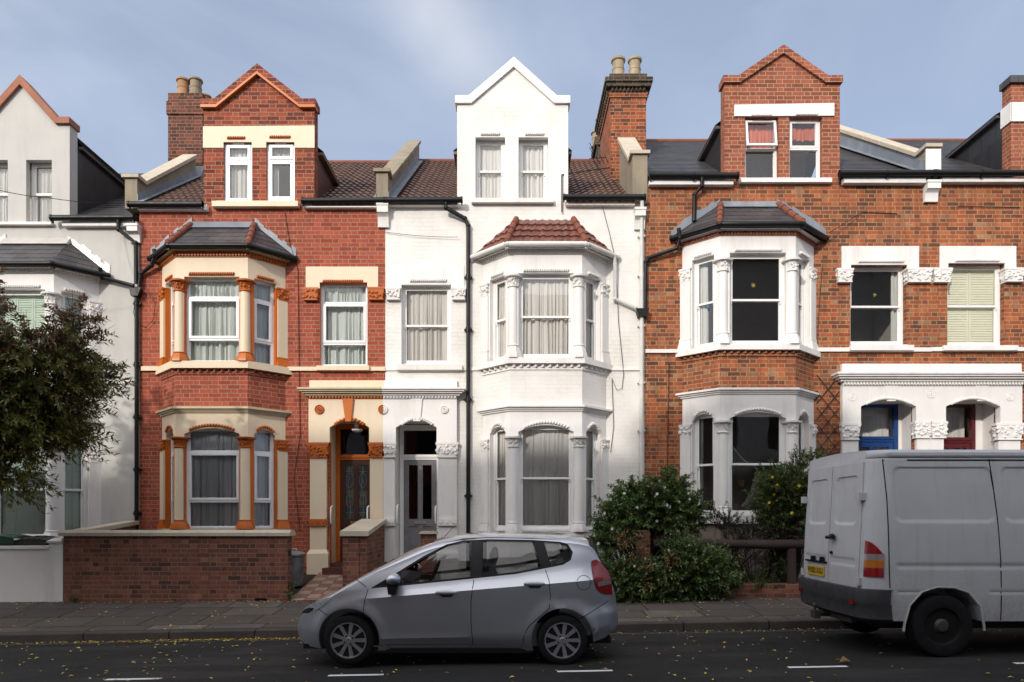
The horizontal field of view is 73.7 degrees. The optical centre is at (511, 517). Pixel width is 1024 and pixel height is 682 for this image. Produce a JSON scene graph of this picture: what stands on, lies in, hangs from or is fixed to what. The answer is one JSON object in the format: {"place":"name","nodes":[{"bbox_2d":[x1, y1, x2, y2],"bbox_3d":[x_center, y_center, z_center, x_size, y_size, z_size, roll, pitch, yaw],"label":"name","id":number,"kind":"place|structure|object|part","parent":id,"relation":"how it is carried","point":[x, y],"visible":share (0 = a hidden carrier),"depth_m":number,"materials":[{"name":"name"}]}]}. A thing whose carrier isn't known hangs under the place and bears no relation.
{"place":"outdoors","nodes":[
{"label":"outdoors","id":0,"kind":"place"},
{"bbox_2d":[290,572,342,599],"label":"garden path","id":1,"kind":"structure","parent":0,"point":[318,586],"depth_m":13.13,"materials":[{"name":"tile"}]},
{"bbox_2d":[283,581,295,600],"bbox_3d":[-4.016,1.321,12.330,0.263,0.360,0.304,0,0,-23],"label":"weed","id":2,"kind":"object","parent":1,"relation":"on","point":[287,593],"visible":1,"depth_m":12.34,"materials":[{"name":"green plant"}]},
{"bbox_2d":[0,598,832,632],"bbox_3d":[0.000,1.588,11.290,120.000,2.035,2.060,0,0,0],"label":"pavement","id":3,"kind":"structure","parent":0,"point":[142,615],"depth_m":11.17,"materials":[{"name":"grey concrete"}]},
{"bbox_2d":[0,265,139,514],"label":"street tree","id":4,"kind":"object","parent":3,"relation":"on","point":[40,405],"visible":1,"depth_m":10.78,"materials":[{"name":"green plant"}]},
{"bbox_2d":[67,594,78,602],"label":"weed","id":5,"kind":"object","parent":3,"relation":"on","point":[71,597],"visible":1,"depth_m":12.25,"materials":[{"name":"green plant"}]},
{"bbox_2d":[610,527,684,600],"bbox_3d":[2.380,0.817,12.030,1.267,1.350,0.655,0,0,0],"label":"bush","id":6,"kind":"object","parent":3,"relation":"on","point":[625,537],"visible":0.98,"depth_m":11.99,"materials":[{"name":"green plant"}]},
{"bbox_2d":[678,593,703,599],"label":"weed","id":7,"kind":"object","parent":3,"relation":"on","point":[698,597],"visible":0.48,"depth_m":12.21,"materials":[{"name":"green plant"}]},
{"bbox_2d":[0,628,1023,681],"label":"road","id":8,"kind":"structure","parent":0,"point":[997,653],"depth_m":8.04,"materials":[{"name":"black asphalt"}]},
{"bbox_2d":[0,618,849,643],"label":"kerb","id":9,"kind":"structure","parent":8,"relation":"on","point":[621,627],"depth_m":10.11,"materials":[{"name":"stone"}]},
{"bbox_2d":[0,628,902,644],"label":"gutter channel","id":10,"kind":"object","parent":8,"relation":"on","point":[300,639],"visible":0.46,"depth_m":10.03,"materials":[{"name":"concrete"}]},
{"bbox_2d":[297,523,617,664],"bbox_3d":[-0.660,0.884,8.655,3.830,1.632,1.982,0,0,0],"label":"parked car","id":11,"kind":"object","parent":8,"relation":"on","point":[560,608],"visible":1,"depth_m":7.84,"materials":[{"name":"silver metal"}]},
{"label":"tailgate window","id":12,"kind":"part","parent":11,"relation":"part of","materials":[{"name":"black glass"}]},
{"bbox_2d":[0,598,1020,681],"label":"fallen leaves","id":13,"kind":"object","parent":8,"relation":"on","point":[180,640],"visible":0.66,"depth_m":10.03,"materials":[{"name":"yellow plant"}]},
{"bbox_2d":[106,662,1023,679],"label":"road marking","id":14,"kind":"object","parent":8,"relation":"on","point":[557,671],"visible":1,"depth_m":7.45,"materials":[{"name":"paint"}]},
{"bbox_2d":[839,656,850,661],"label":"dead leaf","id":15,"kind":"object","parent":8,"relation":"on","point":[843,658],"visible":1,"depth_m":7.62,"materials":[{"name":"brown plant"}]},
{"bbox_2d":[798,450,1023,656],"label":"parked van","id":16,"kind":"object","parent":8,"relation":"on","point":[924,549],"visible":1,"depth_m":7.88,"materials":[{"name":"white paint"}]},
{"bbox_3d":[4.114,0.088,9.204,0.168,1.495,0.792,0,0,0],"label":"rear door","id":17,"kind":"part","parent":16,"relation":"part of","materials":[{"name":"white paint"}]},
{"bbox_3d":[4.119,0.088,8.366,0.212,1.495,0.852,0,0,0],"label":"rear door","id":18,"kind":"part","parent":16,"relation":"part of","materials":[{"name":"white paint"}]},
{"bbox_2d":[0,0,1023,177],"label":"sky","id":19,"kind":"structure","parent":0,"point":[382,75],"materials":[{"name":"blue"}]},
{"bbox_2d":[290,573,798,600],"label":"garden ground","id":20,"kind":"structure","parent":0,"point":[307,578],"depth_m":13.64,"materials":[{"name":"soil"}]},
{"bbox_2d":[0,534,28,545],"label":"wheelie bin","id":21,"kind":"object","parent":20,"relation":"on","point":[6,539],"visible":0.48,"depth_m":12.47,"materials":[{"name":"green plastic"}]},
{"bbox_2d":[0,538,63,601],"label":"garden wall","id":22,"kind":"structure","parent":20,"relation":"on","point":[31,573],"depth_m":12.32,"materials":[{"name":"white paint"}]},
{"bbox_2d":[14,535,58,545],"bbox_3d":[-8.808,0.861,12.827,0.596,1.059,0.698,0,0,0],"label":"wheelie bin","id":23,"kind":"object","parent":20,"relation":"on","point":[39,540],"visible":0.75,"depth_m":12.49,"materials":[{"name":"black plastic"}]},
{"bbox_2d":[0,75,196,539],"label":"terraced house","id":24,"kind":"structure","parent":20,"relation":"on","point":[60,251],"depth_m":14.40,"materials":[{"name":"white paint"}]},
{"bbox_2d":[0,163,7,221],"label":"window","id":25,"kind":"structure","parent":24,"relation":"in","point":[3,166],"depth_m":14.65,"materials":[{"name":"white glass"}]},
{"bbox_2d":[0,441,44,539],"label":"window","id":26,"kind":"structure","parent":24,"relation":"in","point":[26,520],"depth_m":14.04,"materials":[{"name":"white glass"}]},
{"bbox_2d":[0,291,44,368],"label":"window","id":27,"kind":"structure","parent":24,"relation":"in","point":[30,301],"depth_m":14.04,"materials":[{"name":"white glass"}]},
{"bbox_2d":[31,163,51,221],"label":"window","id":28,"kind":"structure","parent":24,"relation":"in","point":[41,173],"depth_m":14.65,"materials":[{"name":"white glass"}]},
{"bbox_2d":[0,190,108,203],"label":"overhead wire","id":29,"kind":"object","parent":24,"relation":"attached to","point":[53,198],"visible":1,"depth_m":13.08,"materials":[{"name":"black paint"}]},
{"bbox_2d":[61,444,85,537],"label":"window","id":30,"kind":"structure","parent":24,"relation":"in","point":[73,476],"depth_m":14.25,"materials":[{"name":"white glass"}]},
{"bbox_2d":[61,292,85,351],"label":"window","id":31,"kind":"structure","parent":24,"relation":"in","point":[64,301],"depth_m":14.20,"materials":[{"name":"white glass"}]},
{"bbox_2d":[133,283,155,327],"bbox_3d":[-7.715,-4.453,14.326,0.452,0.926,0.053,0,0,-9],"label":"telephone cable","id":32,"kind":"object","parent":24,"relation":"attached to","point":[154,308],"visible":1,"depth_m":14.33,"materials":[{"name":"black paint"}]},
{"bbox_2d":[58,521,295,601],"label":"garden wall","id":33,"kind":"structure","parent":20,"relation":"on","point":[124,561],"depth_m":12.30,"materials":[{"name":"brick"}]},
{"bbox_2d":[126,64,420,574],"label":"terraced house","id":34,"kind":"structure","parent":20,"relation":"on","point":[227,353],"depth_m":14.38,"materials":[{"name":"red brick"}]},
{"bbox_2d":[171,433,172,523],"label":"window","id":35,"kind":"structure","parent":34,"relation":"in","point":[172,433],"depth_m":14.26,"materials":[{"name":"white plastic"}]},
{"bbox_2d":[171,284,172,355],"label":"window","id":36,"kind":"structure","parent":34,"relation":"in","point":[172,284],"depth_m":14.26,"materials":[{"name":"white plastic"}]},
{"bbox_2d":[187,429,238,528],"bbox_3d":[-6.080,-0.802,14.027,1.120,2.053,0.218,0,0,0],"label":"window","id":37,"kind":"structure","parent":34,"relation":"in","point":[212,454],"depth_m":14.05,"materials":[{"name":"glass"}]},
{"bbox_2d":[187,278,238,360],"bbox_3d":[-6.080,-4.029,14.022,1.120,1.735,0.208,0,0,0],"label":"window","id":38,"kind":"structure","parent":34,"relation":"in","point":[212,303],"depth_m":14.06,"materials":[{"name":"white plastic"}]},
{"bbox_2d":[225,143,251,200],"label":"window","id":39,"kind":"structure","parent":34,"relation":"in","point":[238,156],"depth_m":14.45,"materials":[{"name":"white plastic"}]},
{"bbox_2d":[254,430,273,528],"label":"window","id":40,"kind":"structure","parent":34,"relation":"in","point":[264,442],"depth_m":14.27,"materials":[{"name":"glass"}]},
{"bbox_2d":[254,280,273,364],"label":"window","id":41,"kind":"structure","parent":34,"relation":"in","point":[263,292],"depth_m":14.27,"materials":[{"name":"white plastic"}]},
{"bbox_2d":[267,143,294,200],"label":"window","id":42,"kind":"structure","parent":34,"relation":"in","point":[278,154],"depth_m":14.45,"materials":[{"name":"white plastic"}]},
{"bbox_2d":[285,215,299,527],"bbox_3d":[-4.624,-3.077,14.375,0.332,6.706,0.022,0,0,0],"label":"telephone cable","id":43,"kind":"object","parent":34,"relation":"attached to","point":[299,371],"visible":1,"depth_m":14.38,"materials":[{"name":"black paint"}]},
{"bbox_2d":[321,284,366,364],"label":"window","id":44,"kind":"structure","parent":34,"relation":"in","point":[343,329],"depth_m":14.61,"materials":[{"name":"white plastic"}]},
{"bbox_2d":[340,460,369,560],"bbox_3d":[-3.407,-0.154,14.942,0.689,2.209,0.065,0,0,0],"label":"door","id":45,"kind":"structure","parent":34,"relation":"in","point":[354,474],"depth_m":14.93,"materials":[{"name":"brown glass"}]},
{"bbox_2d":[292,548,305,585],"bbox_3d":[-4.241,0.959,13.300,0.450,0.728,0.450,0,0,0],"label":"dustbin","id":46,"kind":"object","parent":20,"relation":"on","point":[298,558],"visible":0.57,"depth_m":13.16,"materials":[{"name":"metal"}]},
{"bbox_2d":[340,519,386,586],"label":"garden wall","id":47,"kind":"structure","parent":20,"relation":"on","point":[363,546],"depth_m":12.52,"materials":[{"name":"brick"}]},
{"bbox_2d":[419,531,438,571],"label":"brick pier","id":48,"kind":"structure","parent":20,"relation":"on","point":[428,564],"depth_m":12.35,"materials":[{"name":"brown brick"}]},
{"bbox_2d":[381,55,652,570],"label":"terraced house","id":49,"kind":"structure","parent":20,"relation":"on","point":[504,366],"depth_m":14.38,"materials":[{"name":"white paint"}]},
{"bbox_2d":[404,460,436,552],"bbox_3d":[-2.007,-0.154,14.942,0.716,2.209,0.065,0,0,0],"label":"door","id":50,"kind":"structure","parent":49,"relation":"in","point":[420,485],"depth_m":14.93,"materials":[{"name":"grey paint"}]},
{"bbox_2d":[402,287,450,363],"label":"window","id":51,"kind":"structure","parent":49,"relation":"in","point":[426,311],"depth_m":14.62,"materials":[{"name":"white glass"}]},
{"bbox_2d":[476,141,504,197],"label":"window","id":52,"kind":"structure","parent":49,"relation":"in","point":[490,155],"depth_m":14.65,"materials":[{"name":"white glass"}]},
{"bbox_2d":[494,427,505,530],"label":"window","id":53,"kind":"structure","parent":49,"relation":"in","point":[499,441],"depth_m":14.30,"materials":[{"name":"white glass"}]},
{"bbox_2d":[494,278,505,359],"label":"window","id":54,"kind":"structure","parent":49,"relation":"in","point":[499,325],"depth_m":14.30,"materials":[{"name":"white glass"}]},
{"bbox_2d":[519,141,547,197],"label":"window","id":55,"kind":"structure","parent":49,"relation":"in","point":[533,155],"depth_m":14.64,"materials":[{"name":"white glass"}]},
{"bbox_2d":[518,426,572,530],"bbox_3d":[0.690,-0.806,14.002,1.120,2.167,0.163,0,0,0],"label":"window","id":56,"kind":"structure","parent":49,"relation":"in","point":[545,453],"depth_m":14.05,"materials":[{"name":"white glass"}]},
{"bbox_2d":[518,275,572,356],"bbox_3d":[0.690,-4.100,14.013,1.120,1.735,0.186,0,0,0],"label":"window","id":57,"kind":"structure","parent":49,"relation":"in","point":[545,302],"depth_m":14.04,"materials":[{"name":"white glass"}]},
{"bbox_2d":[561,143,609,211],"bbox_3d":[1.667,-7.438,14.952,0.397,2.018,1.714,0,0,34],"label":"tv aerial","id":58,"kind":"object","parent":49,"relation":"attached to","point":[597,158],"visible":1,"depth_m":15.28,"materials":[{"name":"grey metal"}]},
{"bbox_2d":[586,428,595,530],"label":"window","id":59,"kind":"structure","parent":49,"relation":"in","point":[590,482],"depth_m":14.30,"materials":[{"name":"white glass"}]},
{"bbox_2d":[586,278,595,359],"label":"window","id":60,"kind":"structure","parent":49,"relation":"in","point":[590,324],"depth_m":14.30,"materials":[{"name":"white glass"}]},
{"bbox_2d":[598,190,623,451],"bbox_3d":[2.085,-4.133,14.335,0.543,5.512,0.082,0,0,0],"label":"telephone cable","id":61,"kind":"object","parent":49,"relation":"attached to","point":[620,340],"visible":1,"depth_m":14.37,"materials":[{"name":"black paint"}]},
{"bbox_2d":[633,530,649,582],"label":"brick pier","id":62,"kind":"structure","parent":20,"relation":"on","point":[645,540],"depth_m":12.45,"materials":[{"name":"brown brick"}]},
{"bbox_2d":[586,464,712,582],"bbox_3d":[2.550,0.164,12.865,2.569,2.398,1.646,0,0,0],"label":"bush","id":63,"kind":"object","parent":20,"relation":"on","point":[670,502],"visible":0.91,"depth_m":12.62,"materials":[{"name":"green plant"}]},
{"bbox_2d":[601,523,745,603],"bbox_3d":[2.749,0.917,12.215,2.928,1.686,1.120,0,0,0],"label":"bush","id":64,"kind":"object","parent":20,"relation":"on","point":[704,574],"visible":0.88,"depth_m":12.05,"materials":[{"name":"green plant"}]},
{"bbox_2d":[652,538,803,583],"bbox_3d":[6.697,0.989,12.550,8.211,1.227,0.202,0,0,0],"label":"timber rail","id":65,"kind":"object","parent":20,"relation":"on","point":[791,546],"visible":0.27,"depth_m":12.48,"materials":[{"name":"brown wood"}]},
{"bbox_2d":[676,583,800,598],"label":"brick kerb","id":66,"kind":"structure","parent":20,"relation":"on","point":[783,590],"depth_m":12.42,"materials":[{"name":"brown brick"}]},
{"bbox_2d":[704,498,800,581],"bbox_3d":[4.476,0.514,12.754,1.758,1.787,0.840,0,0,18],"label":"bush","id":67,"kind":"object","parent":20,"relation":"on","point":[738,533],"visible":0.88,"depth_m":12.77,"materials":[{"name":"green plant"}]},
{"bbox_2d":[751,578,776,591],"bbox_3d":[4.557,1.226,12.411,0.475,0.316,0.351,0,0,-30],"label":"weed","id":68,"kind":"object","parent":20,"relation":"on","point":[758,583],"visible":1,"depth_m":12.38,"materials":[{"name":"green plant"}]},
{"bbox_2d":[735,549,798,590],"bbox_3d":[4.515,0.982,12.770,1.658,1.057,0.731,0,0,0],"label":"bush","id":69,"kind":"object","parent":20,"relation":"on","point":[771,578],"visible":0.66,"depth_m":12.75,"materials":[{"name":"green plant"}]},
{"bbox_2d":[742,444,830,582],"bbox_3d":[5.195,-0.039,12.826,1.714,2.791,1.333,0,0,0],"label":"bush","id":70,"kind":"object","parent":20,"relation":"on","point":[782,491],"visible":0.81,"depth_m":12.72,"materials":[{"name":"green plant"}]},
{"bbox_2d":[644,45,942,578],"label":"terraced house","id":71,"kind":"structure","parent":20,"relation":"on","point":[740,200],"depth_m":14.40,"materials":[{"name":"orange brick"}]},
{"bbox_2d":[667,374,668,470],"bbox_3d":[3.292,-2.089,14.380,0.040,2.342,0.014,0,0,0],"label":"telephone cable","id":72,"kind":"object","parent":71,"relation":"attached to","point":[668,409],"visible":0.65,"depth_m":14.38,"materials":[{"name":"black paint"}]},
{"bbox_2d":[695,414,713,515],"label":"window","id":73,"kind":"structure","parent":71,"relation":"in","point":[699,465],"depth_m":14.29,"materials":[{"name":"white glass"}]},
{"bbox_2d":[695,257,713,347],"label":"window","id":74,"kind":"structure","parent":71,"relation":"in","point":[701,267],"depth_m":14.29,"materials":[{"name":"white glass"}]},
{"bbox_2d":[737,480,744,486],"bbox_3d":[4.759,-0.716,14.175,0.150,0.130,0.150,0,0,0],"label":"flower pot","id":75,"kind":"object","parent":71,"relation":"in","point":[740,483],"visible":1,"depth_m":14.12,"materials":[{"name":"ceramic"}]},
{"bbox_2d":[732,446,761,509],"bbox_3d":[4.811,-0.933,14.630,0.995,1.685,0.360,0,0,0],"label":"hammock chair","id":76,"kind":"object","parent":71,"relation":"hanging from","point":[741,507],"visible":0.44,"depth_m":14.69,"materials":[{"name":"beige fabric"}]},
{"bbox_2d":[730,413,783,515],"bbox_3d":[4.980,-1.093,13.965,1.140,2.123,0.090,0,0,0],"label":"window","id":77,"kind":"structure","parent":71,"relation":"in","point":[781,426],"depth_m":13.94,"materials":[{"name":"white wood"}]},
{"bbox_2d":[730,255,783,343],"bbox_3d":[4.980,-4.443,13.965,1.140,1.876,0.090,0,0,0],"label":"window","id":78,"kind":"structure","parent":71,"relation":"in","point":[780,301],"depth_m":13.94,"materials":[{"name":"white wood"}]},
{"bbox_2d":[745,120,777,177],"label":"window","id":79,"kind":"structure","parent":71,"relation":"in","point":[758,138],"depth_m":14.52,"materials":[{"name":"white glass"}]},
{"bbox_2d":[799,416,803,459],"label":"window","id":80,"kind":"structure","parent":71,"relation":"in","point":[801,426],"depth_m":14.30,"materials":[{"name":"white wood"}]},
{"bbox_2d":[799,261,803,344],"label":"window","id":81,"kind":"structure","parent":71,"relation":"in","point":[801,265],"depth_m":14.30,"materials":[{"name":"white glass"}]},
{"bbox_2d":[789,120,819,177],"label":"window","id":82,"kind":"structure","parent":71,"relation":"in","point":[813,134],"depth_m":14.50,"materials":[{"name":"white glass"}]},
{"bbox_2d":[817,264,822,342],"bbox_3d":[6.480,-4.500,14.364,0.116,1.654,0.021,0,0,11],"label":"telephone cable","id":83,"kind":"object","parent":71,"relation":"attached to","point":[819,303],"visible":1,"depth_m":14.36,"materials":[{"name":"black paint"}]},
{"bbox_2d":[816,375,839,455],"bbox_3d":[6.649,-2.021,14.362,0.492,1.990,0.033,0,0,0],"label":"trellis","id":84,"kind":"object","parent":71,"relation":"attached to","point":[829,419],"visible":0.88,"depth_m":14.35,"materials":[{"name":"brown wood"}]},
{"bbox_2d":[829,212,896,232],"bbox_3d":[7.345,-6.181,14.334,1.550,0.525,0.095,0,0,-7],"label":"telephone cable","id":85,"kind":"object","parent":71,"relation":"attached to","point":[863,212],"visible":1,"depth_m":14.38,"materials":[{"name":"black paint"}]},
{"bbox_2d":[850,267,902,344],"bbox_3d":[7.728,-4.492,14.603,1.185,1.692,0.165,0,0,0],"label":"window","id":86,"kind":"structure","parent":71,"relation":"in","point":[896,307],"depth_m":14.57,"materials":[{"name":"white wood"}]},
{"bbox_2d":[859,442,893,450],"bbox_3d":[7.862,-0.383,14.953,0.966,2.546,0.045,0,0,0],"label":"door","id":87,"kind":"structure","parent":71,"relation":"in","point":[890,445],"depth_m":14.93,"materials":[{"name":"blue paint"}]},
{"bbox_2d":[815,75,1023,449],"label":"terraced house","id":88,"kind":"structure","parent":20,"relation":"on","point":[977,327],"depth_m":14.40,"materials":[{"name":"orange brick"}]},
{"bbox_2d":[944,443,970,449],"bbox_3d":[9.597,-0.374,14.953,0.873,2.527,0.045,0,0,0],"label":"door","id":89,"kind":"structure","parent":88,"relation":"in","point":[967,446],"depth_m":14.93,"materials":[{"name":"red paint"}]},
{"bbox_2d":[947,266,999,344],"bbox_3d":[9.781,-4.497,14.578,1.194,1.757,0.135,0,0,0],"label":"window","id":90,"kind":"structure","parent":88,"relation":"in","point":[973,292],"depth_m":14.62,"materials":[{"name":"white glass"}]},
{"bbox_2d":[956,206,1019,207],"bbox_3d":[10.008,-6.539,14.374,1.364,0.050,0.043,0,0,-2],"label":"telephone cable","id":91,"kind":"object","parent":88,"relation":"attached to","point":[985,206],"visible":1,"depth_m":14.37,"materials":[{"name":"black paint"}]}
]}

